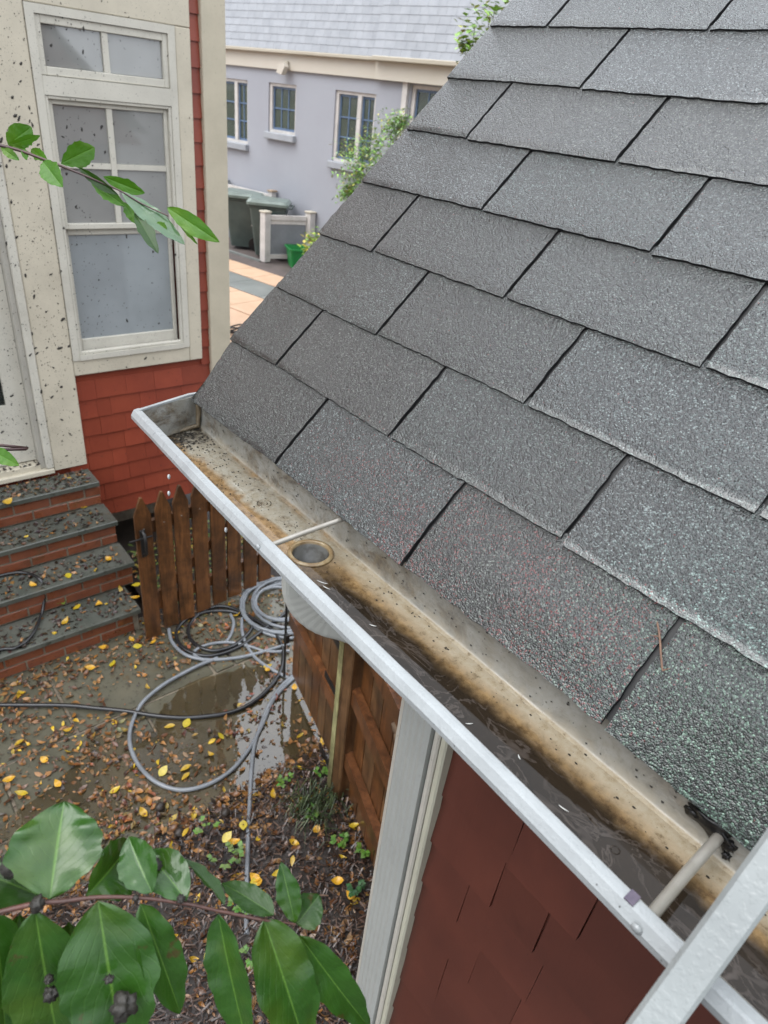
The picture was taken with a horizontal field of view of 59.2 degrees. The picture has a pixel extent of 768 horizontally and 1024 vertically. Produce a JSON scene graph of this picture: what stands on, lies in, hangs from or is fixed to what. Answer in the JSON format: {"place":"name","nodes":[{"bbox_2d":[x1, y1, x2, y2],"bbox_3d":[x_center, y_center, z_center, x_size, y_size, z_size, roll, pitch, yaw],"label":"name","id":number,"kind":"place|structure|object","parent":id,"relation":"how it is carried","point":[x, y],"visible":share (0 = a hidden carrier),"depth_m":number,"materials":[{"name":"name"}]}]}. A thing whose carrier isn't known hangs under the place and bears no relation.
{"place":"outdoors","nodes":[
{"label":"outdoors","id":0,"kind":"place"},
{"bbox_2d":[0,0,229,521],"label":"house","id":1,"kind":"structure","parent":0,"point":[111,320],"depth_m":3.88,"materials":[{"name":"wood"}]},
{"bbox_2d":[0,264,36,465],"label":"door","id":2,"kind":"structure","parent":1,"relation":"in","point":[10,435],"depth_m":4.01,"materials":[{"name":"white paint"}]},
{"bbox_2d":[22,1,189,360],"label":"window","id":3,"kind":"structure","parent":1,"relation":"in","point":[130,67],"depth_m":3.74,"materials":[{"name":"white paint"}]},
{"bbox_2d":[0,581,320,915],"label":"patio","id":4,"kind":"structure","parent":0,"point":[121,693],"depth_m":3.68,"materials":[{"name":"grey concrete"}]},
{"bbox_2d":[2,776,14,781],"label":"fallen leaf","id":5,"kind":"object","parent":4,"relation":"on","point":[8,779],"visible":1,"depth_m":3.21,"materials":[{"name":"yellow plant"}]},
{"bbox_2d":[14,790,27,795],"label":"fallen leaf","id":6,"kind":"object","parent":4,"relation":"on","point":[21,792],"visible":1,"depth_m":3.17,"materials":[{"name":"yellow plant"}]},
{"bbox_2d":[40,756,47,762],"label":"fallen leaf","id":7,"kind":"object","parent":4,"relation":"on","point":[43,759],"visible":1,"depth_m":3.33,"materials":[{"name":"yellow plant"}]},
{"bbox_2d":[54,779,60,786],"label":"fallen leaf","id":8,"kind":"object","parent":4,"relation":"on","point":[57,783],"visible":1,"depth_m":3.23,"materials":[{"name":"yellow plant"}]},
{"bbox_2d":[0,469,140,678],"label":"stone steps","id":9,"kind":"structure","parent":4,"relation":"on","point":[38,555],"depth_m":4.05,"materials":[{"name":"grey brick"}]},
{"bbox_2d":[2,497,11,503],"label":"fallen leaf","id":10,"kind":"object","parent":9,"relation":"on","point":[7,501],"visible":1,"depth_m":3.96,"materials":[{"name":"yellow plant"}]},
{"bbox_2d":[0,571,45,650],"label":"garden hose","id":11,"kind":"object","parent":9,"relation":"on","point":[31,635],"visible":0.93,"depth_m":3.93,"materials":[{"name":"black rubber"}]},
{"bbox_2d":[61,616,67,623],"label":"fallen leaf","id":12,"kind":"object","parent":9,"relation":"on","point":[65,620],"visible":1,"depth_m":3.92,"materials":[{"name":"yellow plant"}]},
{"bbox_2d":[0,461,136,652],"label":"leaf litter","id":13,"kind":"object","parent":9,"relation":"on","point":[22,577],"visible":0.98,"depth_m":4.07,"materials":[{"name":"brown plant"}]},
{"bbox_2d":[84,665,94,669],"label":"fallen leaf","id":14,"kind":"object","parent":4,"relation":"on","point":[89,667],"visible":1,"depth_m":3.86,"materials":[{"name":"plant"}]},
{"bbox_2d":[109,786,119,792],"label":"fallen leaf","id":15,"kind":"object","parent":4,"relation":"on","point":[115,789],"visible":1,"depth_m":3.23,"materials":[{"name":"yellow plant"}]},
{"bbox_2d":[133,644,141,647],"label":"fallen leaf","id":16,"kind":"object","parent":4,"relation":"on","point":[137,645],"visible":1,"depth_m":4.05,"materials":[{"name":"yellow plant"}]},
{"bbox_2d":[139,807,147,816],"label":"fallen leaf","id":17,"kind":"object","parent":4,"relation":"on","point":[142,810],"visible":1,"depth_m":3.14,"materials":[{"name":"yellow plant"}]},
{"bbox_2d":[0,604,288,719],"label":"garden hose","id":18,"kind":"object","parent":4,"relation":"on","point":[233,647],"visible":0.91,"depth_m":4.03,"materials":[{"name":"black rubber"}]},
{"bbox_2d":[155,802,164,811],"bbox_3d":[-1.051,1.381,3.166,0.046,0.042,0.046,-19,39,-35],"label":"walnut","id":19,"kind":"object","parent":4,"relation":"on","point":[159,806],"visible":1,"depth_m":3.15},
{"bbox_2d":[158,765,166,775],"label":"fallen leaf","id":20,"kind":"object","parent":4,"relation":"on","point":[162,771],"visible":1,"depth_m":3.34,"materials":[{"name":"yellow plant"}]},
{"bbox_2d":[0,575,325,917],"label":"leaf litter","id":21,"kind":"object","parent":4,"relation":"on","point":[126,816],"visible":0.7,"depth_m":3.49,"materials":[{"name":"brown plant"}]},
{"bbox_2d":[0,655,328,841],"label":"puddle","id":22,"kind":"object","parent":4,"relation":"on","point":[220,755],"visible":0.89,"depth_m":3.48,"materials":[{"name":"liquid"}]},
{"bbox_2d":[164,723,174,727],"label":"fallen leaf","id":23,"kind":"object","parent":4,"relation":"on","point":[170,725],"visible":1,"depth_m":3.58,"materials":[{"name":"yellow plant"}]},
{"bbox_2d":[180,764,190,770],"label":"fallen leaf","id":24,"kind":"object","parent":4,"relation":"on","point":[186,766],"visible":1,"depth_m":3.37,"materials":[{"name":"yellow plant"}]},
{"bbox_2d":[182,772,189,779],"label":"fallen leaf","id":25,"kind":"object","parent":4,"relation":"on","point":[185,775],"visible":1,"depth_m":3.33,"materials":[{"name":"yellow plant"}]},
{"bbox_2d":[182,718,190,727],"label":"fallen leaf","id":26,"kind":"object","parent":4,"relation":"on","point":[186,723],"visible":1,"depth_m":3.61,"materials":[{"name":"yellow plant"}]},
{"bbox_2d":[129,485,270,638],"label":"picket gate","id":27,"kind":"structure","parent":4,"relation":"on","point":[167,595],"depth_m":4.08,"materials":[{"name":"brown wood"}]},
{"bbox_2d":[127,656,294,791],"bbox_3d":[-0.980,1.092,3.674,0.693,0.027,0.955,15,32,13],"label":"pressure hose","id":28,"kind":"object","parent":4,"relation":"on","point":[146,774],"visible":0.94,"depth_m":3.47,"materials":[{"name":"grey rubber"}]},
{"bbox_2d":[167,628,289,661],"bbox_3d":[-0.972,0.831,4.107,0.774,0.024,0.238,7,31,0],"label":"pressure hose","id":29,"kind":"object","parent":4,"relation":"on","point":[177,648],"visible":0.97,"depth_m":4.06,"materials":[{"name":"grey rubber"}]},
{"bbox_2d":[225,613,234,640],"bbox_3d":[-0.970,0.734,4.271,0.050,0.021,0.273,3,31,-7],"label":"pressure hose","id":30,"kind":"object","parent":4,"relation":"on","point":[232,627],"visible":1,"depth_m":4.26,"materials":[{"name":"grey rubber"}]},
{"bbox_2d":[193,641,289,661],"bbox_3d":[-0.872,0.832,4.127,0.574,0.023,0.161,-3,33,-16],"label":"pressure hose","id":31,"kind":"object","parent":4,"relation":"on","point":[232,642],"visible":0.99,"depth_m":4.13,"materials":[{"name":"grey rubber"}]},
{"bbox_2d":[240,617,288,678],"bbox_3d":[-0.773,0.841,4.133,0.112,0.022,0.624,-17,38,-33],"label":"pressure hose","id":32,"kind":"object","parent":4,"relation":"on","point":[257,659],"visible":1,"depth_m":4.07,"materials":[{"name":"grey rubber"}]},
{"bbox_2d":[239,576,293,639],"bbox_3d":[-0.643,0.610,4.498,0.616,0.074,0.634,-19,39,-35],"label":"pressure hose","id":33,"kind":"object","parent":4,"relation":"on","point":[273,583],"visible":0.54,"depth_m":4.39,"materials":[{"name":"grey rubber"}]},
{"bbox_2d":[244,675,292,934],"bbox_3d":[-0.606,1.320,3.373,0.180,0.026,1.488,6,31,-1],"label":"pressure hose","id":34,"kind":"object","parent":4,"relation":"on","point":[247,845],"visible":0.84,"depth_m":3.29,"materials":[{"name":"grey rubber"}]},
{"bbox_2d":[115,493,209,617],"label":"ground","id":35,"kind":"structure","parent":0,"point":[125,532],"depth_m":5.13,"materials":[{"name":"soil"}]},
{"bbox_2d":[229,250,260,261],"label":"kerb","id":36,"kind":"structure","parent":35,"relation":"on","point":[243,255],"depth_m":13.61,"materials":[{"name":"grey concrete"}]},
{"bbox_2d":[229,237,290,276],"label":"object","id":37,"kind":"object","parent":35,"relation":"on","point":[281,268],"visible":0.17,"depth_m":13.36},
{"bbox_2d":[228,187,263,250],"bbox_3d":[-2.885,-6.106,14.112,0.886,1.095,0.680,4,31,-4],"label":"wheelie bin","id":38,"kind":"object","parent":37,"relation":"on","point":[240,224],"visible":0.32,"depth_m":13.87,"materials":[{"name":"green plastic"}]},
{"bbox_2d":[228,184,276,196],"bbox_3d":[-2.853,-6.348,14.444,1.515,1.170,0.150,28,37,31],"label":"bin enclosure","id":39,"kind":"object","parent":37,"relation":"on","point":[271,193],"visible":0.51,"depth_m":13.92,"materials":[{"name":"white wood"}]},
{"bbox_2d":[246,194,294,259],"bbox_3d":[-2.273,-5.707,13.576,0.886,1.095,0.680,4,31,-4],"label":"wheelie bin","id":40,"kind":"object","parent":37,"relation":"on","point":[274,205],"visible":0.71,"depth_m":13.17,"materials":[{"name":"green plastic"}]},
{"bbox_2d":[259,210,316,262],"bbox_3d":[-1.902,-5.445,13.354,1.147,0.955,0.227,-10,35,-26],"label":"bin enclosure","id":41,"kind":"object","parent":37,"relation":"on","point":[278,233],"visible":0.88,"depth_m":13.28,"materials":[{"name":"beige paint"}]},
{"bbox_2d":[285,244,305,267],"bbox_3d":[-1.698,-5.000,13.238,0.420,0.360,0.540,-5,33,-19],"label":"plant pot","id":42,"kind":"object","parent":37,"relation":"on","point":[294,253],"visible":0.45,"depth_m":13.07,"materials":[{"name":"green plastic"}]},
{"bbox_2d":[297,227,319,253],"bbox_3d":[-1.119,-4.147,11.334,0.680,1.159,0.624,9,31,3],"label":"shrub","id":43,"kind":"object","parent":42,"relation":"in","point":[310,241],"visible":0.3,"depth_m":11.14,"materials":[{"name":"green plant"}]},
{"bbox_2d":[329,107,412,204],"bbox_3d":[-0.179,-4.573,10.628,1.478,3.197,1.357,-19,39,-35],"label":"shrub","id":44,"kind":"object","parent":37,"relation":"on","point":[351,188],"visible":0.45,"depth_m":10.18,"materials":[{"name":"green plant"}]},
{"bbox_2d":[327,641,401,866],"bbox_3d":[0.046,1.157,2.632,0.116,1.290,1.199,-7,34,-22],"label":"board fence","id":45,"kind":"object","parent":35,"relation":"on","point":[367,703],"visible":0.16,"depth_m":2.90,"materials":[{"name":"brown wood"}]},
{"bbox_2d":[283,604,339,765],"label":"board gate","id":46,"kind":"structure","parent":45,"relation":"attached to","point":[315,664],"depth_m":3.45,"materials":[{"name":"brown wood"}]},
{"bbox_2d":[191,0,767,1023],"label":"shed","id":47,"kind":"structure","parent":35,"relation":"on","point":[493,360],"depth_m":0.93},
{"bbox_2d":[131,392,767,1023],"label":"rain gutter","id":48,"kind":"object","parent":47,"relation":"attached to","point":[695,840],"visible":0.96,"depth_m":0.79,"materials":[{"name":"metal"}]},
{"bbox_2d":[173,428,206,443],"bbox_3d":[-0.359,-0.134,1.228,0.080,0.002,0.058,-19,39,-35],"label":"needle debris","id":49,"kind":"object","parent":48,"relation":"in","point":[189,434],"visible":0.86,"depth_m":1.23,"materials":[{"name":"plant"}]},
{"bbox_2d":[169,426,766,915],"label":"silt grains","id":50,"kind":"object","parent":48,"relation":"in","point":[335,562],"visible":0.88,"depth_m":1.06},
{"bbox_2d":[312,576,767,1019],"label":"gutter water","id":51,"kind":"structure","parent":48,"relation":"in","point":[643,871],"depth_m":0.66,"materials":[{"name":"brown liquid"}]},
{"bbox_2d":[610,845,620,854],"bbox_3d":[0.210,0.307,0.614,0.009,0.001,0.009,-19,39,-35],"label":"ripple","id":52,"kind":"object","parent":51,"relation":"on","point":[612,851],"visible":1,"depth_m":0.61,"materials":[{"name":"liquid"}]},
{"bbox_2d":[651,621,669,670],"bbox_3d":[0.267,0.131,0.656,0.010,0.028,0.041,1,32,-9],"label":"twig","id":53,"kind":"object","parent":47,"relation":"on","point":[660,647],"visible":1,"depth_m":0.66,"materials":[{"name":"brown wood"}]},
{"bbox_2d":[453,0,509,63],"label":"shrub","id":54,"kind":"object","parent":35,"relation":"on","point":[462,46],"visible":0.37,"depth_m":6.99,"materials":[{"name":"green plant"}]},
{"bbox_2d":[124,519,280,624],"bbox_3d":[-0.912,0.240,5.108,2.000,0.040,0.930,-19,39,-35],"label":"soil bed","id":55,"kind":"object","parent":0,"point":[274,572],"visible":0.06,"depth_m":4.77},
{"bbox_2d":[127,518,257,602],"bbox_3d":[-1.258,0.299,4.790,1.099,0.188,0.805,-19,39,-35],"label":"ground cover","id":56,"kind":"object","parent":55,"relation":"on","point":[158,577],"visible":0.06,"depth_m":4.71,"materials":[{"name":"plant"}]},
{"bbox_2d":[42,754,373,1023],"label":"soil bed","id":57,"kind":"object","parent":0,"point":[244,938],"visible":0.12,"depth_m":2.93,"materials":[{"name":"brown soil"}]},
{"bbox_2d":[174,827,183,837],"bbox_3d":[-0.931,1.456,3.068,0.047,0.042,0.046,-19,39,-35],"label":"walnut","id":58,"kind":"object","parent":57,"relation":"on","point":[178,831],"visible":0.99,"depth_m":3.05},
{"bbox_2d":[0,123,369,1023],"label":"tree","id":59,"kind":"object","parent":57,"relation":"on","point":[102,963],"visible":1,"depth_m":0.54,"materials":[{"name":"green plant"}]},
{"bbox_2d":[4,739,372,1023],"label":"mulch chips","id":60,"kind":"object","parent":57,"relation":"on","point":[252,931],"visible":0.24,"depth_m":2.95,"materials":[{"name":"brown wood"}]},
{"bbox_2d":[182,827,188,836],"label":"fallen leaf","id":61,"kind":"object","parent":60,"relation":"on","point":[185,831],"visible":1,"depth_m":3.06,"materials":[{"name":"yellow plant"}]},
{"bbox_2d":[189,956,198,961],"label":"fallen leaf","id":62,"kind":"object","parent":60,"relation":"on","point":[191,958],"visible":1,"depth_m":2.62,"materials":[{"name":"yellow plant"}]},
{"bbox_2d":[206,840,243,869],"bbox_3d":[-0.683,1.509,2.950,0.157,0.096,0.110,-13,36,-29],"label":"weed","id":63,"kind":"object","parent":60,"relation":"on","point":[239,851],"visible":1,"depth_m":2.95,"materials":[{"name":"green plant"}]},
{"bbox_2d":[222,831,231,841],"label":"fallen leaf","id":64,"kind":"object","parent":60,"relation":"on","point":[226,836],"visible":0.94,"depth_m":3.06,"materials":[{"name":"yellow plant"}]},
{"bbox_2d":[228,838,239,844],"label":"fallen leaf","id":65,"kind":"object","parent":60,"relation":"on","point":[233,841],"visible":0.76,"depth_m":3.04,"materials":[{"name":"plant"}]},
{"bbox_2d":[239,820,246,829],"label":"fallen leaf","id":66,"kind":"object","parent":60,"relation":"on","point":[242,826],"visible":1,"depth_m":3.12,"materials":[{"name":"yellow plant"}]},
{"bbox_2d":[250,873,259,881],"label":"fallen leaf","id":67,"kind":"object","parent":60,"relation":"on","point":[252,875],"visible":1,"depth_m":2.92,"materials":[{"name":"yellow plant"}]},
{"bbox_2d":[255,876,261,885],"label":"fallen leaf","id":68,"kind":"object","parent":60,"relation":"on","point":[259,882],"visible":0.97,"depth_m":2.90,"materials":[{"name":"yellow plant"}]},
{"bbox_2d":[270,788,275,797],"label":"fallen leaf","id":69,"kind":"object","parent":60,"relation":"on","point":[272,793],"visible":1,"depth_m":3.27,"materials":[{"name":"yellow plant"}]},
{"bbox_2d":[290,855,294,865],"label":"fallen leaf","id":70,"kind":"object","parent":60,"relation":"on","point":[292,859],"visible":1,"depth_m":3.00,"materials":[{"name":"yellow plant"}]},
{"bbox_2d":[289,839,298,844],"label":"fallen leaf","id":71,"kind":"object","parent":60,"relation":"on","point":[295,841],"visible":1,"depth_m":3.07,"materials":[{"name":"yellow plant"}]},
{"bbox_2d":[313,825,319,832],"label":"fallen leaf","id":72,"kind":"object","parent":60,"relation":"on","point":[316,829],"visible":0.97,"depth_m":3.14,"materials":[{"name":"plant"}]},
{"bbox_2d":[331,876,343,884],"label":"fallen leaf","id":73,"kind":"object","parent":60,"relation":"on","point":[337,880],"visible":1,"depth_m":2.94,"materials":[{"name":"yellow plant"}]},
{"bbox_2d":[349,823,358,827],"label":"fallen leaf","id":74,"kind":"object","parent":60,"relation":"on","point":[352,825],"visible":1,"depth_m":3.17,"materials":[{"name":"yellow plant"}]},
{"bbox_2d":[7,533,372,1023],"bbox_3d":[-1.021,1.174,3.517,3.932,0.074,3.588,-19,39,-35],"label":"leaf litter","id":75,"kind":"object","parent":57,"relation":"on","point":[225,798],"visible":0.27,"depth_m":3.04,"materials":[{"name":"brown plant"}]},
{"bbox_2d":[193,816,219,834],"bbox_3d":[-0.801,1.434,3.051,0.100,0.095,0.095,25,35,27],"label":"weed","id":76,"kind":"object","parent":57,"relation":"on","point":[197,830],"visible":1,"depth_m":3.04,"materials":[{"name":"green plant"}]},
{"bbox_2d":[220,807,229,817],"bbox_3d":[-0.746,1.413,3.175,0.048,0.043,0.046,-19,39,-35],"label":"walnut","id":77,"kind":"object","parent":57,"relation":"on","point":[225,812],"visible":1,"depth_m":3.16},
{"bbox_2d":[227,896,248,914],"bbox_3d":[-0.583,1.623,2.824,0.142,0.054,0.133,22,34,23],"label":"weed","id":78,"kind":"object","parent":57,"relation":"on","point":[236,908],"visible":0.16,"depth_m":2.79,"materials":[{"name":"green plant"}]},
{"bbox_2d":[239,944,252,968],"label":"weed","id":79,"kind":"object","parent":57,"relation":"on","point":[245,951],"visible":0.45,"depth_m":2.65,"materials":[{"name":"green plant"}]},
{"bbox_2d":[276,772,293,787],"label":"weed","id":80,"kind":"object","parent":57,"relation":"on","point":[282,781],"visible":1,"depth_m":3.33,"materials":[{"name":"green plant"}]},
{"bbox_2d":[305,802,318,818],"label":"weed","id":81,"kind":"object","parent":57,"relation":"on","point":[316,812],"visible":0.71,"depth_m":3.19,"materials":[{"name":"green plant"}]},
{"bbox_2d":[271,766,353,850],"bbox_3d":[-0.341,1.386,3.211,0.443,0.103,0.422,12,31,8],"label":"grass clump","id":82,"kind":"object","parent":57,"relation":"on","point":[317,798],"visible":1,"depth_m":3.22,"materials":[{"name":"green plant"}]},
{"bbox_2d":[313,766,327,777],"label":"weed","id":83,"kind":"object","parent":57,"relation":"on","point":[324,770],"visible":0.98,"depth_m":3.39,"materials":[{"name":"green plant"}]},
{"bbox_2d":[330,831,348,848],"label":"weed","id":84,"kind":"object","parent":57,"relation":"on","point":[342,843],"visible":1,"depth_m":3.09,"materials":[{"name":"green plant"}]},
{"bbox_2d":[346,880,365,897],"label":"weed","id":85,"kind":"object","parent":57,"relation":"on","point":[352,891],"visible":1,"depth_m":2.89,"materials":[{"name":"green plant"}]},
{"bbox_2d":[354,842,370,857],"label":"weed","id":86,"kind":"object","parent":57,"relation":"on","point":[362,852],"visible":1,"depth_m":3.04,"materials":[{"name":"green plant"}]},
{"bbox_2d":[626,828,767,1023],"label":"ladder","id":87,"kind":"object","parent":57,"relation":"on","point":[708,950],"depth_m":0.42,"materials":[{"name":"metal"}]},
{"bbox_2d":[230,324,241,333],"bbox_3d":[-2.010,-2.517,9.305,0.263,0.142,0.342,-19,39,-35],"label":"cable heap","id":88,"kind":"object","parent":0,"point":[232,328],"visible":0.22,"depth_m":9.30,"materials":[{"name":"rubber"}]},
{"bbox_2d":[230,287,263,342],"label":"paved path","id":89,"kind":"structure","parent":0,"point":[244,306],"depth_m":10.55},
{"bbox_2d":[229,271,274,298],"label":"bluestone path","id":90,"kind":"structure","parent":0,"point":[251,286],"depth_m":11.64,"materials":[{"name":"grey stone"}]},
{"bbox_2d":[229,259,283,286],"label":"paved path","id":91,"kind":"structure","parent":0,"point":[262,276],"depth_m":12.41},
{"bbox_2d":[225,0,510,238],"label":"grey house","id":92,"kind":"structure","parent":0,"point":[308,82],"depth_m":12.30,"materials":[{"name":"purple paint"}]},
{"bbox_2d":[226,78,248,150],"bbox_3d":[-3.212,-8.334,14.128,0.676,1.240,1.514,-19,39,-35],"label":"window","id":93,"kind":"structure","parent":92,"relation":"in","point":[236,89],"depth_m":13.93,"materials":[{"name":"white paint"}]},
{"bbox_2d":[264,82,295,142],"bbox_3d":[-1.971,-7.733,13.085,0.210,0.950,0.850,-27,45,-43],"label":"window","id":94,"kind":"structure","parent":92,"relation":"in","point":[282,96],"depth_m":13.13,"materials":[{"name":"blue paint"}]},
{"bbox_2d":[327,90,375,173],"bbox_3d":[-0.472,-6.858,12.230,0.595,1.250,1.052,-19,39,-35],"label":"window","id":95,"kind":"structure","parent":92,"relation":"in","point":[354,110],"depth_m":12.18,"materials":[{"name":"blue paint"}]},
{"bbox_2d":[409,85,440,122],"bbox_3d":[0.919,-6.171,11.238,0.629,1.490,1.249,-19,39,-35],"label":"window","id":96,"kind":"structure","parent":92,"relation":"in","point":[421,95],"depth_m":11.14,"materials":[{"name":"blue paint"}]}
]}

